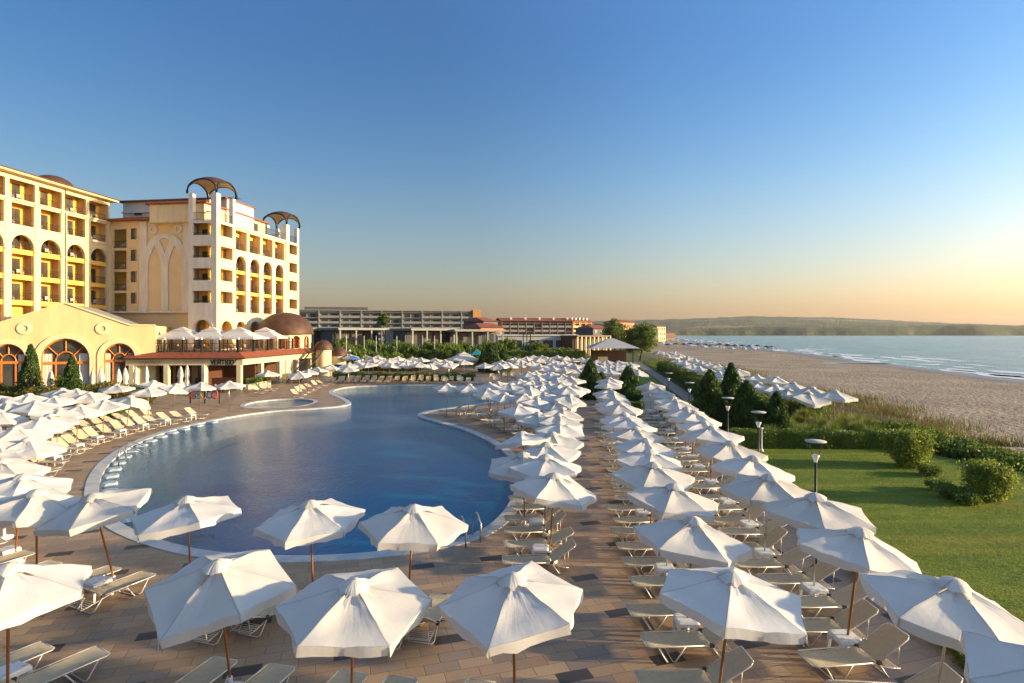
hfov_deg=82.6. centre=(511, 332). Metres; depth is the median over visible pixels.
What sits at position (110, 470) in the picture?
pool seat block
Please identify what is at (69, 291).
balcony door
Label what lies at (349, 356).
parasol
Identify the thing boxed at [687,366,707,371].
parasol
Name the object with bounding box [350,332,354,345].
window
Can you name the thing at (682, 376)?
hedge
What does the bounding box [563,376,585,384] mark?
parasol
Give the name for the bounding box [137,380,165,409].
parasol
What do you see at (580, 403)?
parasol
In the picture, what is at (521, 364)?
parasol
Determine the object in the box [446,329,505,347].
glazed villa
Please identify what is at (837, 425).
grass tuft
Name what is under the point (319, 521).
parasol
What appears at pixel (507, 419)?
sunbed
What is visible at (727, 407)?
garden lamp
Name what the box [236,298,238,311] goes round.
balcony door
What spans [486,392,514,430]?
parasol
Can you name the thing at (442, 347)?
garden shrub
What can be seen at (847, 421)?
grass tuft
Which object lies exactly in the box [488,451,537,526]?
parasol
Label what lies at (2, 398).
parasol
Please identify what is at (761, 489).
parasol
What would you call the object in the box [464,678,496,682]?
sunbed
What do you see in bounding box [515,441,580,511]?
parasol
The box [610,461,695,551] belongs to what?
parasol
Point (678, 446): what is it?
sunbed
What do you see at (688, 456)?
side table
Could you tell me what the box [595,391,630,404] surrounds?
parasol
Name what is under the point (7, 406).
parasol
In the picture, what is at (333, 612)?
parasol
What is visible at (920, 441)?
bush
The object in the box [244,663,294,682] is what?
sunbed
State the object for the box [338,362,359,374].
parasol
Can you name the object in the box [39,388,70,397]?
parasol
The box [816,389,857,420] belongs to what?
parasol
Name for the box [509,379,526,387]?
parasol
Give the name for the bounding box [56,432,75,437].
sunbed
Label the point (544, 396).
parasol
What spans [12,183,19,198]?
balcony door
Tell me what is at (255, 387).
sunbed
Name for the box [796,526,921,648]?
parasol
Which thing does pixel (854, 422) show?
grass tuft
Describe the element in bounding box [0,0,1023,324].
sky
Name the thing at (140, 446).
pool seat block
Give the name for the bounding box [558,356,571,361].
parasol
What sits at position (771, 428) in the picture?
grass tuft
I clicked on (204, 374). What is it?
folded parasol
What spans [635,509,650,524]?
side table
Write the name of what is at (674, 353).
parasol
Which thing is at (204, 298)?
balcony door
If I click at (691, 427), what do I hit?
parasol
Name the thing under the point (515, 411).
parasol
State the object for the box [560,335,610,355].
colonnade building
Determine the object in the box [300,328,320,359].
glazed villa
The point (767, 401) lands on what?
bush
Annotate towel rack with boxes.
[190,390,219,402]
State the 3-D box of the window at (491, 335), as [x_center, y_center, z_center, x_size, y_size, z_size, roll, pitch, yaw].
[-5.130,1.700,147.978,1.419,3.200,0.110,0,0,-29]
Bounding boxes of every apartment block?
[299,307,480,343]
[496,317,573,334]
[564,318,593,334]
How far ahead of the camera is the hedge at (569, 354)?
111.80 m
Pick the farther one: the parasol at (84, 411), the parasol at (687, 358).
the parasol at (687, 358)
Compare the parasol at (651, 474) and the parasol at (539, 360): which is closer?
the parasol at (651, 474)
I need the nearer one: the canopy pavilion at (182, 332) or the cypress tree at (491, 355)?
the canopy pavilion at (182, 332)
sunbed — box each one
[0,538,7,543]
[0,550,34,563]
[0,641,54,676]
[0,646,109,682]
[2,559,62,583]
[21,460,61,476]
[24,565,121,586]
[31,458,69,467]
[42,452,74,460]
[50,437,88,454]
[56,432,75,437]
[60,434,98,449]
[66,426,84,432]
[67,571,155,613]
[72,429,106,445]
[78,420,99,431]
[82,426,116,441]
[89,417,113,428]
[96,424,127,438]
[100,416,123,425]
[109,420,138,434]
[111,413,136,422]
[120,417,147,431]
[125,410,152,417]
[132,416,157,429]
[139,408,159,419]
[142,415,169,426]
[156,412,181,423]
[170,411,192,421]
[175,656,237,682]
[184,407,207,418]
[193,618,253,644]
[229,590,301,637]
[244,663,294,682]
[251,385,265,392]
[259,383,272,391]
[290,389,306,397]
[294,386,308,393]
[298,385,313,392]
[310,380,323,386]
[324,377,337,383]
[326,669,367,682]
[351,376,358,383]
[378,622,424,649]
[382,675,417,682]
[404,593,450,644]
[425,376,430,383]
[438,404,462,415]
[454,405,478,416]
[457,377,462,383]
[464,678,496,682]
[466,408,491,418]
[474,377,478,383]
[474,409,499,420]
[480,415,503,424]
[486,415,511,427]
[496,423,519,431]
[502,538,575,573]
[503,509,565,540]
[503,526,573,555]
[504,507,561,525]
[505,426,529,434]
[508,495,530,503]
[510,504,559,516]
[511,428,534,434]
[594,431,618,437]
[598,452,617,460]
[599,440,617,447]
[599,462,619,466]
[601,444,618,451]
[602,457,616,461]
[606,504,652,518]
[607,468,619,471]
[608,480,632,486]
[608,519,669,542]
[612,487,637,494]
[612,512,665,526]
[614,495,633,505]
[615,541,657,557]
[621,552,686,576]
[625,602,700,629]
[628,558,708,598]
[634,646,753,682]
[638,411,664,420]
[639,626,732,662]
[642,409,659,416]
[644,417,665,420]
[644,418,668,426]
[649,422,673,427]
[653,423,680,434]
[655,429,684,435]
[662,431,685,443]
[662,440,686,444]
[663,442,692,450]
[670,451,698,457]
[673,443,705,457]
[674,455,707,467]
[681,458,712,467]
[683,466,713,475]
[691,476,735,493]
[695,472,722,484]
[698,493,738,503]
[714,506,764,528]
[716,499,749,515]
[716,520,786,541]
[732,546,810,576]
[742,525,787,554]
[755,561,838,594]
[796,622,909,681]
[799,581,867,616]
[802,599,878,646]
[825,662,962,682]
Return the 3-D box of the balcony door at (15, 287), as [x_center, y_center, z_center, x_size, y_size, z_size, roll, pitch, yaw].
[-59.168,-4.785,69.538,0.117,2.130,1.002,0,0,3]
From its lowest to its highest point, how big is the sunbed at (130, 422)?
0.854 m
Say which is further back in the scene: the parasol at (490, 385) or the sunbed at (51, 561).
the parasol at (490, 385)
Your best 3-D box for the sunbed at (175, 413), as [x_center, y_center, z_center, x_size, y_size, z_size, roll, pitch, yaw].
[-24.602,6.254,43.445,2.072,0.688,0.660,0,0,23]
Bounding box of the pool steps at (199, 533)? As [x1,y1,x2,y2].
[99,425,245,538]
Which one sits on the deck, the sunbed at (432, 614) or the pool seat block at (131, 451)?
the sunbed at (432, 614)
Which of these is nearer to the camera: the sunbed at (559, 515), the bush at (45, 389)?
the sunbed at (559, 515)
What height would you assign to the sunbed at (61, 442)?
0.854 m
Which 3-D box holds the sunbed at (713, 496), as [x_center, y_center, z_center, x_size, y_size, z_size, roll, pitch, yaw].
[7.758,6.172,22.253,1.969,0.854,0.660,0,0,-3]
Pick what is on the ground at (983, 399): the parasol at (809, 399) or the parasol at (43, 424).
the parasol at (809, 399)
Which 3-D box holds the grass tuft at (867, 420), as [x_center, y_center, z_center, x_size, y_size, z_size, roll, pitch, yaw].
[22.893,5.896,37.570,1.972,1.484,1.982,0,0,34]
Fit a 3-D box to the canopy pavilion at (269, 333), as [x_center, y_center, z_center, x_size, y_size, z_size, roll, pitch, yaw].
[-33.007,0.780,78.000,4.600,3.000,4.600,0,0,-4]
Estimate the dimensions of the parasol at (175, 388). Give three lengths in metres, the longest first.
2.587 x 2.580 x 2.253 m
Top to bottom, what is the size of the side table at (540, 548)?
0.442 m
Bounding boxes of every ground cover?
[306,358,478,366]
[641,361,840,418]
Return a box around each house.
[461,317,499,326]
[462,323,504,334]
[574,325,604,334]
[604,320,634,336]
[649,325,665,341]
[666,332,675,339]
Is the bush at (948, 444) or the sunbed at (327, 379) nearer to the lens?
the bush at (948, 444)
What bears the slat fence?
on the ground at (983, 399)
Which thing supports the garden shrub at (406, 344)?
on the ground at (983, 399)
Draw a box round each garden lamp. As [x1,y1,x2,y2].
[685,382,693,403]
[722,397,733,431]
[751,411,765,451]
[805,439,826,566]
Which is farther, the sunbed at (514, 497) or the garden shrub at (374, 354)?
the garden shrub at (374, 354)
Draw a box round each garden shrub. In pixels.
[331,336,347,350]
[344,345,357,353]
[348,343,362,350]
[348,348,366,363]
[360,348,372,370]
[362,339,377,351]
[368,352,382,367]
[372,341,395,357]
[377,350,390,357]
[388,351,404,370]
[390,339,404,353]
[399,342,414,354]
[402,343,421,358]
[419,349,430,368]
[420,340,436,350]
[424,347,445,364]
[433,342,450,359]
[444,342,464,354]
[444,345,462,369]
[455,340,473,353]
[471,344,481,357]
[478,339,493,350]
[488,340,504,353]
[503,336,518,351]
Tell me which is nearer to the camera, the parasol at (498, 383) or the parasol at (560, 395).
the parasol at (560, 395)
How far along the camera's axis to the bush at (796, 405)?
45.30 m
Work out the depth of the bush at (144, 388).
54.25 m
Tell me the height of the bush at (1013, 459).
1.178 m
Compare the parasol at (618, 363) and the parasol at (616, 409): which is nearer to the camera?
the parasol at (616, 409)
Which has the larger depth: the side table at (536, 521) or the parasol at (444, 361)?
the parasol at (444, 361)
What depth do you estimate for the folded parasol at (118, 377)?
56.88 m
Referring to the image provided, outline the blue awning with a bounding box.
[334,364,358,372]
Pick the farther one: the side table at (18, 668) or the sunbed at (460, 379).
the sunbed at (460, 379)
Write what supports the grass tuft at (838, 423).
on the ground at (983, 399)
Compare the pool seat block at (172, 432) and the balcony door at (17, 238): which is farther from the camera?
the balcony door at (17, 238)
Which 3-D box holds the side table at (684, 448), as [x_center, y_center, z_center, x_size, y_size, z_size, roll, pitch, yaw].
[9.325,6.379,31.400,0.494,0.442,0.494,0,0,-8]
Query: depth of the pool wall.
48.08 m
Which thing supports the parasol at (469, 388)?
on the deck
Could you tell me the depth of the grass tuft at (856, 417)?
40.75 m
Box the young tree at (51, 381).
[48,375,61,388]
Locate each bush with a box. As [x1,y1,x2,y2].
[0,382,14,390]
[0,386,15,390]
[0,389,17,396]
[8,386,58,396]
[83,384,102,392]
[91,380,124,387]
[92,385,129,399]
[98,406,130,417]
[119,389,152,400]
[129,385,157,402]
[759,396,793,411]
[786,399,831,415]
[869,417,928,431]
[877,425,947,467]
[903,426,964,437]
[913,462,949,477]
[920,477,957,490]
[925,432,993,457]
[933,484,971,498]
[937,441,1023,462]
[950,457,1023,502]
[950,489,990,506]
[971,449,1023,471]
[1013,465,1023,472]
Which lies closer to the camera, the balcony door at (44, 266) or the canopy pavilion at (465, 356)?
the balcony door at (44, 266)
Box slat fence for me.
[832,402,909,422]
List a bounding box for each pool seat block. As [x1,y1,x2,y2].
[101,488,116,492]
[102,480,117,489]
[103,473,119,485]
[107,466,122,478]
[111,460,126,471]
[119,454,132,464]
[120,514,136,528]
[127,449,139,458]
[135,443,148,452]
[145,439,157,448]
[155,435,167,443]
[166,431,178,439]
[178,428,190,435]
[192,424,203,432]
[207,421,218,428]
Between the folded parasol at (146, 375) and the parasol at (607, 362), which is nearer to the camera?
the folded parasol at (146, 375)
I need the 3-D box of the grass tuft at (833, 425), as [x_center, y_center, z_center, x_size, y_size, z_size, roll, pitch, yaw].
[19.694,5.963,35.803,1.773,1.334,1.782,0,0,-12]
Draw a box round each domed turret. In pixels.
[314,340,332,376]
[331,347,346,375]
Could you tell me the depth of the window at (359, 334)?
139.65 m
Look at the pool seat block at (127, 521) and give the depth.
20.53 m
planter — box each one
[245,378,255,388]
[254,377,262,386]
[262,377,270,384]
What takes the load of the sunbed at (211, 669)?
on the deck
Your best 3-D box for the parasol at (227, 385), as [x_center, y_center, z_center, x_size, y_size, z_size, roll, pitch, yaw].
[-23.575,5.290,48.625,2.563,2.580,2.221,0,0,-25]
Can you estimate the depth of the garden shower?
32.42 m
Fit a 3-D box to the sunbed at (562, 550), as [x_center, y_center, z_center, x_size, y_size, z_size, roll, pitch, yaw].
[0.735,6.206,16.144,2.018,0.786,0.660,0,0,-4]
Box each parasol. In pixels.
[0,395,12,401]
[0,400,23,429]
[0,409,29,425]
[0,425,53,440]
[0,439,38,452]
[0,452,26,461]
[0,458,50,539]
[0,472,19,484]
[0,473,73,562]
[0,488,81,563]
[0,496,13,500]
[0,561,91,682]
[4,393,48,417]
[6,437,67,459]
[7,416,72,463]
[8,400,61,415]
[30,407,82,441]
[33,488,152,582]
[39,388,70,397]
[41,395,77,434]
[43,413,79,463]
[46,369,54,390]
[56,388,87,397]
[64,404,104,442]
[73,391,110,424]
[85,399,129,441]
[89,369,94,384]
[98,368,104,382]
[98,383,135,397]
[110,395,150,430]
[115,367,121,382]
[122,366,128,385]
[130,387,166,412]
[130,495,241,563]
[133,365,138,386]
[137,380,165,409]
[143,365,148,382]
[144,549,298,682]
[157,383,192,410]
[177,365,184,394]
[184,365,190,385]
[185,382,216,412]
[201,365,207,384]
[214,381,245,389]
[253,498,364,581]
[255,370,279,394]
[272,567,431,682]
[286,371,311,388]
[302,369,318,390]
[310,367,328,382]
[322,365,339,370]
[337,366,358,377]
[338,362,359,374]
[341,354,359,359]
[353,361,364,381]
[357,362,378,381]
[358,504,468,579]
[365,358,380,362]
[370,355,385,359]
[379,361,390,382]
[383,358,398,363]
[383,363,401,383]
[392,356,404,373]
[398,361,413,368]
[409,362,429,383]
[413,357,429,368]
[424,363,438,369]
[427,361,442,377]
[428,358,442,372]
[432,383,457,414]
[437,561,583,682]
[438,359,452,369]
[439,362,458,376]
[453,383,479,409]
[456,360,472,364]
[471,388,503,421]
[475,363,493,382]
[478,382,500,412]
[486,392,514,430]
[488,363,508,380]
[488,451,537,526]
[492,360,511,364]
[492,381,508,385]
[495,431,550,494]
[497,383,523,406]
[497,404,539,448]
[503,362,518,379]
[506,393,533,430]
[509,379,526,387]
[509,454,580,535]
[510,358,527,373]
[510,472,597,564]
[513,361,527,373]
[513,386,541,396]
[515,371,541,379]
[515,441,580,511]
[516,411,549,427]
[517,380,536,386]
[517,397,548,433]
[521,356,532,360]
[522,432,583,449]
[523,370,541,374]
[524,375,548,380]
[525,361,538,370]
[530,364,548,369]
[531,358,545,363]
[534,355,548,359]
[534,392,556,401]
[535,378,546,383]
[535,385,549,393]
[535,421,584,439]
[536,367,549,372]
[536,400,576,411]
[538,381,555,386]
[538,413,582,427]
[541,401,578,411]
[541,407,583,421]
[542,372,559,379]
[545,366,559,371]
[546,382,570,389]
[547,393,576,401]
[548,362,566,373]
[549,373,567,380]
[550,377,571,385]
[550,386,585,397]
[551,355,561,360]
[552,393,586,406]
[554,367,575,373]
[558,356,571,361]
[559,363,577,368]
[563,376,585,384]
[566,363,583,377]
[567,369,581,384]
[571,384,590,412]
[593,388,625,397]
[594,381,621,388]
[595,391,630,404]
[595,398,632,431]
[596,365,609,371]
[596,377,622,383]
[597,402,642,416]
[598,360,614,376]
[599,369,620,376]
[600,412,648,427]
[601,417,657,431]
[606,426,665,442]
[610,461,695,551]
[611,366,623,371]
[612,361,626,377]
[613,438,677,500]
[616,448,683,524]
[625,483,718,575]
[627,362,639,367]
[632,515,754,632]
[634,370,648,376]
[635,382,664,414]
[641,387,674,420]
[650,392,682,427]
[652,351,664,360]
[653,396,690,435]
[654,399,698,437]
[657,567,807,682]
[663,355,679,359]
[663,406,709,446]
[667,410,721,461]
[669,351,680,354]
[669,359,681,362]
[676,360,690,365]
[676,420,718,473]
[678,425,744,491]
[680,356,693,360]
[681,364,696,373]
[687,358,700,362]
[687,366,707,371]
[693,360,705,365]
[694,440,767,512]
[697,369,715,374]
[698,362,712,366]
[706,364,722,368]
[710,455,794,537]
[714,366,726,372]
[714,371,723,377]
[720,473,812,568]
[736,369,750,376]
[744,374,764,382]
[752,381,767,394]
[755,384,784,393]
[760,376,788,384]
[761,492,875,596]
[768,388,798,407]
[779,381,805,413]
[785,391,831,425]
[793,386,825,416]
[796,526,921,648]
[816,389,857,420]
[857,569,1023,682]
[959,631,1023,682]
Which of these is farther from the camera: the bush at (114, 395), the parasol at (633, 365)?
the parasol at (633, 365)
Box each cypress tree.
[13,344,45,392]
[59,354,85,390]
[475,349,489,371]
[480,344,503,372]
[499,349,511,372]
[578,357,604,399]
[599,371,605,389]
[614,365,642,401]
[692,369,731,430]
[719,362,750,415]
[722,380,765,430]
[762,390,792,428]
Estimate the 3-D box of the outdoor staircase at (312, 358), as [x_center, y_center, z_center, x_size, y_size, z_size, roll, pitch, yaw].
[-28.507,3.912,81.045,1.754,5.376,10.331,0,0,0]
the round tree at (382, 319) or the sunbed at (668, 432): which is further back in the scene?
the round tree at (382, 319)
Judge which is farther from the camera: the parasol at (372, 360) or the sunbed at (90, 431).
the parasol at (372, 360)
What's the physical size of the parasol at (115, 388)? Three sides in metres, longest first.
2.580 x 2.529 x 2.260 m
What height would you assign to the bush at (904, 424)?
1.317 m
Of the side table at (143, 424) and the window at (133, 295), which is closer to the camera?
the side table at (143, 424)
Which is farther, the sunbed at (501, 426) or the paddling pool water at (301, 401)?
the paddling pool water at (301, 401)
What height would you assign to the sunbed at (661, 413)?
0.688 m
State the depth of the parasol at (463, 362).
81.50 m
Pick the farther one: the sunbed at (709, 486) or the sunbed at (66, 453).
the sunbed at (66, 453)
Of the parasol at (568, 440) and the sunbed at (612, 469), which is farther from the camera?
the sunbed at (612, 469)
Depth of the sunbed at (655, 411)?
45.89 m
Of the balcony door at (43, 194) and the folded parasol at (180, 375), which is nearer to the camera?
the folded parasol at (180, 375)
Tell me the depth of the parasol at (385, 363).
75.82 m
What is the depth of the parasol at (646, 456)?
19.70 m
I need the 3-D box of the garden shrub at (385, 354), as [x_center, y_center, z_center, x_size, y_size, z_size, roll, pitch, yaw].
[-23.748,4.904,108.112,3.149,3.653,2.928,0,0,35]
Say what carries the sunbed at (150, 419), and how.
on the deck
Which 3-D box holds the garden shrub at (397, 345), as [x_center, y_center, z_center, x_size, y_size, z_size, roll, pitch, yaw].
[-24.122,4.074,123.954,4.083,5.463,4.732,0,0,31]
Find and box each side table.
[0,545,21,559]
[0,660,32,682]
[46,455,62,465]
[69,443,84,452]
[81,575,112,601]
[90,435,104,443]
[114,429,126,436]
[137,423,148,430]
[160,418,170,424]
[186,414,195,420]
[511,425,520,432]
[529,517,543,535]
[532,544,548,563]
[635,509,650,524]
[654,563,674,574]
[673,613,699,629]
[679,446,690,450]
[686,454,696,461]
[692,464,704,474]
[703,479,718,491]
[718,497,735,512]
[738,519,758,537]
[752,547,775,569]
[799,582,828,608]
[826,629,863,651]
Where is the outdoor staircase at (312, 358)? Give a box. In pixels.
[286,341,324,382]
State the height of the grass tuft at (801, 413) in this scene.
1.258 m
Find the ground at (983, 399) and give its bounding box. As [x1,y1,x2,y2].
[240,335,1023,459]
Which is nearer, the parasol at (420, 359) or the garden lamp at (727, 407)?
the garden lamp at (727, 407)
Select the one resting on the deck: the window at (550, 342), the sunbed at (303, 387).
the sunbed at (303, 387)
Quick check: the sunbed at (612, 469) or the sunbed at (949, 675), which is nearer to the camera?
the sunbed at (949, 675)
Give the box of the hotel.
[0,165,300,377]
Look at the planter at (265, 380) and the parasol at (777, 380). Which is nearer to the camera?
the parasol at (777, 380)
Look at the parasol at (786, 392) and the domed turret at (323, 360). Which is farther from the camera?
the domed turret at (323, 360)
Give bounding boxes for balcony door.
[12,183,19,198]
[12,208,19,223]
[12,258,19,274]
[12,283,19,299]
[13,235,19,248]
[40,190,47,205]
[41,214,47,229]
[41,262,47,277]
[41,286,47,301]
[42,240,47,253]
[66,198,72,211]
[67,220,72,234]
[67,265,72,279]
[67,288,72,302]
[68,245,72,256]
[89,204,95,217]
[91,226,95,239]
[91,249,95,260]
[91,269,95,282]
[91,290,95,304]
[202,251,207,257]
[202,273,207,279]
[202,296,207,302]
[236,237,238,249]
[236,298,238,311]
[249,240,252,252]
[250,280,252,292]
[250,300,252,311]
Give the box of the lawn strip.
[638,369,667,390]
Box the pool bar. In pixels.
[123,336,315,389]
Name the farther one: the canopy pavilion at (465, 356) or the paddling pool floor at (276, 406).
the canopy pavilion at (465, 356)
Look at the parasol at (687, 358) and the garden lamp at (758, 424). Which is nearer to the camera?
the garden lamp at (758, 424)
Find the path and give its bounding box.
[633,362,693,400]
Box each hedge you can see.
[332,371,475,380]
[346,357,420,370]
[491,354,520,367]
[506,350,584,364]
[630,401,644,408]
[656,361,721,392]
[726,427,931,449]
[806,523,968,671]
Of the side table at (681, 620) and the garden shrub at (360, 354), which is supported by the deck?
the side table at (681, 620)
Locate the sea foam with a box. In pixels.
[676,336,1023,379]
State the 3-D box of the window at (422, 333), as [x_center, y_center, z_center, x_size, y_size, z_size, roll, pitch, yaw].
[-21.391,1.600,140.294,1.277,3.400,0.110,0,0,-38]
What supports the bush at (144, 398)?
on the garden bed
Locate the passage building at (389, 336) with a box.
[387,329,392,346]
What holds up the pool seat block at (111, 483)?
on the pool steps at (199, 533)
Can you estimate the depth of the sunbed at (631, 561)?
16.05 m
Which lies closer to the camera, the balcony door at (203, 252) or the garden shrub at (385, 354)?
the balcony door at (203, 252)
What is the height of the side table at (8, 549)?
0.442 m
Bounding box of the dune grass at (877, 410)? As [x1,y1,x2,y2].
[649,356,1023,446]
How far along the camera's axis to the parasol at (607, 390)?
42.75 m
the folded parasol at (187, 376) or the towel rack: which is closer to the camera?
the towel rack
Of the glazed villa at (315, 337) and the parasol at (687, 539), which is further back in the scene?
the glazed villa at (315, 337)
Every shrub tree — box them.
[525,340,550,351]
[552,346,573,351]
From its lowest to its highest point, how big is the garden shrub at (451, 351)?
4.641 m
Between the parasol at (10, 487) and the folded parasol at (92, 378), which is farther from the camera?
the folded parasol at (92, 378)
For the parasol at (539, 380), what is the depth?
49.37 m
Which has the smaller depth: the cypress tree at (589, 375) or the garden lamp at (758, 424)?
the garden lamp at (758, 424)
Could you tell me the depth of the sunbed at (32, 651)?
11.43 m
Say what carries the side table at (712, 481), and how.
on the deck
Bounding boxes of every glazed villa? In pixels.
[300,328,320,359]
[317,328,388,345]
[390,328,456,346]
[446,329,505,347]
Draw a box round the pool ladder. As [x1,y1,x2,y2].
[457,512,481,547]
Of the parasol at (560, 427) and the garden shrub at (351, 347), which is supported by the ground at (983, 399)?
the garden shrub at (351, 347)
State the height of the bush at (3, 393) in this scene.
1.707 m
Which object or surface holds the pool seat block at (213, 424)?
on the pool steps at (199, 533)
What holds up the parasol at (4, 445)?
on the deck
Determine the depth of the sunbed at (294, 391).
59.58 m
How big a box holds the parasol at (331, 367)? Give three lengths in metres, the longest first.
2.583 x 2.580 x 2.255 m
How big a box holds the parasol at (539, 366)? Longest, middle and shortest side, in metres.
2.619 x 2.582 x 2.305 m
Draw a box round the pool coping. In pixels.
[84,385,525,562]
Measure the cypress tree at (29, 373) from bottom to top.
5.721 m
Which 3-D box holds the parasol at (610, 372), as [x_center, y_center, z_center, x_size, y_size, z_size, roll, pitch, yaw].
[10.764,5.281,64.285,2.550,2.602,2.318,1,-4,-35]
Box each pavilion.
[156,327,212,351]
[186,327,225,351]
[208,327,267,351]
[242,327,287,349]
[257,312,313,348]
[446,352,480,371]
[586,338,637,362]
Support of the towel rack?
on the deck
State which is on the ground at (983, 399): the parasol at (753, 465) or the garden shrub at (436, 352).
the garden shrub at (436, 352)
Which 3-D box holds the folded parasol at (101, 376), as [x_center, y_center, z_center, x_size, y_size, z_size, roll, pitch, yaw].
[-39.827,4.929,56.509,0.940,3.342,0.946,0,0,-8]
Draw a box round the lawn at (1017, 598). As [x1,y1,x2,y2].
[752,449,1023,621]
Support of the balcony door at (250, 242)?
in the hotel
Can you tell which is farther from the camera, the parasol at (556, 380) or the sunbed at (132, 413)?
the parasol at (556, 380)
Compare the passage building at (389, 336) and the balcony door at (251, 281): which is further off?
the passage building at (389, 336)
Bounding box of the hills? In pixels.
[587,316,1023,335]
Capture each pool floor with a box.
[152,396,512,554]
[258,405,298,407]
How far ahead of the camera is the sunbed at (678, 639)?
11.93 m
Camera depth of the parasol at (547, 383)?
45.85 m
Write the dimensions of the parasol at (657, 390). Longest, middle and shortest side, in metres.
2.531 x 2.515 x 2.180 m
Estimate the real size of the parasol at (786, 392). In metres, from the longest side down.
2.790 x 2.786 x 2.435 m
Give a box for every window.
[0,344,24,387]
[41,339,88,385]
[104,344,133,383]
[131,228,136,238]
[131,250,136,260]
[131,271,136,281]
[131,293,136,303]
[160,365,172,382]
[175,365,191,382]
[314,332,316,345]
[341,332,346,338]
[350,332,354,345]
[357,332,361,344]
[366,332,369,342]
[372,332,376,341]
[407,332,410,343]
[414,332,416,344]
[421,332,424,345]
[434,332,438,343]
[459,333,463,343]
[474,333,478,345]
[489,333,493,341]
[514,340,521,347]
[543,340,552,347]
[556,340,560,347]
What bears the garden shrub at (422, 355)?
on the ground at (983, 399)
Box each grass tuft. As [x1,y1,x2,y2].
[763,423,780,429]
[790,414,807,425]
[793,408,812,415]
[793,410,808,424]
[800,409,821,424]
[800,421,820,429]
[803,414,830,426]
[810,416,831,428]
[821,421,843,429]
[823,420,846,429]
[827,417,844,427]
[832,413,851,427]
[844,421,866,430]
[845,419,869,430]
[846,412,867,422]
[857,415,880,428]
[857,421,889,430]
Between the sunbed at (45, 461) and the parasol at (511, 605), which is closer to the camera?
the parasol at (511, 605)
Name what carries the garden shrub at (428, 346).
on the ground at (983, 399)
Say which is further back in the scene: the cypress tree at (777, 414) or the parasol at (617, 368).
the parasol at (617, 368)
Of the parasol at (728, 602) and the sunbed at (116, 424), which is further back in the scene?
the sunbed at (116, 424)
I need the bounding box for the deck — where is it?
[0,366,970,682]
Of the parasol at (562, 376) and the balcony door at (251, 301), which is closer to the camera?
the parasol at (562, 376)
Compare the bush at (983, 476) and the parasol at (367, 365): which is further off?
the parasol at (367, 365)
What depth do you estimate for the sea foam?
178.51 m
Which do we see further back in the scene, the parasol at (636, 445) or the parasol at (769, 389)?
the parasol at (769, 389)
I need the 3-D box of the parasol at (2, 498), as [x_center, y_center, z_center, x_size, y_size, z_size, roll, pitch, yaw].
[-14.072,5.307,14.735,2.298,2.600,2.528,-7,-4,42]
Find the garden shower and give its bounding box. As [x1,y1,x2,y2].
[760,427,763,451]
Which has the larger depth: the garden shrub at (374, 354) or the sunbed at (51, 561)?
the garden shrub at (374, 354)
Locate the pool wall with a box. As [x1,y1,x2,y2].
[219,388,517,492]
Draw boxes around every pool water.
[99,386,516,546]
[248,400,312,407]
[824,362,890,363]
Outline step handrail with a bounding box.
[118,442,150,467]
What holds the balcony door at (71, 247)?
in the hotel
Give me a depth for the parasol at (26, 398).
38.31 m
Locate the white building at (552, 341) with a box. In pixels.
[496,335,560,351]
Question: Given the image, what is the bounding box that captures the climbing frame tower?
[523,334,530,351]
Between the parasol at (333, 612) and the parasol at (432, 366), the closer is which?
the parasol at (333, 612)
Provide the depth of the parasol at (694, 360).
85.67 m
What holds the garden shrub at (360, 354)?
on the ground at (983, 399)
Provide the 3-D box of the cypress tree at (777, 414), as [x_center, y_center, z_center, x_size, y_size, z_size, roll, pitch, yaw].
[16.696,5.160,37.022,2.163,3.056,2.106,0,0,-6]
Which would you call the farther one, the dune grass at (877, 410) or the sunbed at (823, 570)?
the dune grass at (877, 410)
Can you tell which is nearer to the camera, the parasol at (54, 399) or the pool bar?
the parasol at (54, 399)
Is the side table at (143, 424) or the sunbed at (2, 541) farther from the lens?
the side table at (143, 424)
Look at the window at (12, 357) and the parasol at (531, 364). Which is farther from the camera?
the parasol at (531, 364)
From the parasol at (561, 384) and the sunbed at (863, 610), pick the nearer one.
the sunbed at (863, 610)
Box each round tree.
[376,312,389,343]
[600,318,625,349]
[620,322,658,360]
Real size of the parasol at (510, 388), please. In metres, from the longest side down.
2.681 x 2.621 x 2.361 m
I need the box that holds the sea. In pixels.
[676,335,1023,379]
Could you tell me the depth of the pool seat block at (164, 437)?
36.98 m
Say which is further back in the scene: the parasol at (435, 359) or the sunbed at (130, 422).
the parasol at (435, 359)
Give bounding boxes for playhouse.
[471,349,480,367]
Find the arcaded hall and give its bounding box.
[0,302,169,387]
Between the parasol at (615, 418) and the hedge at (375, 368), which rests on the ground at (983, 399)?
the hedge at (375, 368)
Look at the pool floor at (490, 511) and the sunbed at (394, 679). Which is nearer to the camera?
the sunbed at (394, 679)
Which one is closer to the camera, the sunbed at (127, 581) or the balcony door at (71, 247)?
the sunbed at (127, 581)
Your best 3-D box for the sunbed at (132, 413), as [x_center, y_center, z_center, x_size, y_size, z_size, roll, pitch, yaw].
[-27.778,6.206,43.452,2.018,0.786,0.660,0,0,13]
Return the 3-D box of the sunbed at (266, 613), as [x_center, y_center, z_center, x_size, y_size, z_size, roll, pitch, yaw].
[-5.576,6.254,13.214,0.660,0.688,2.072,0,0,19]
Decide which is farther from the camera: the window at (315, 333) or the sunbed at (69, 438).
the window at (315, 333)

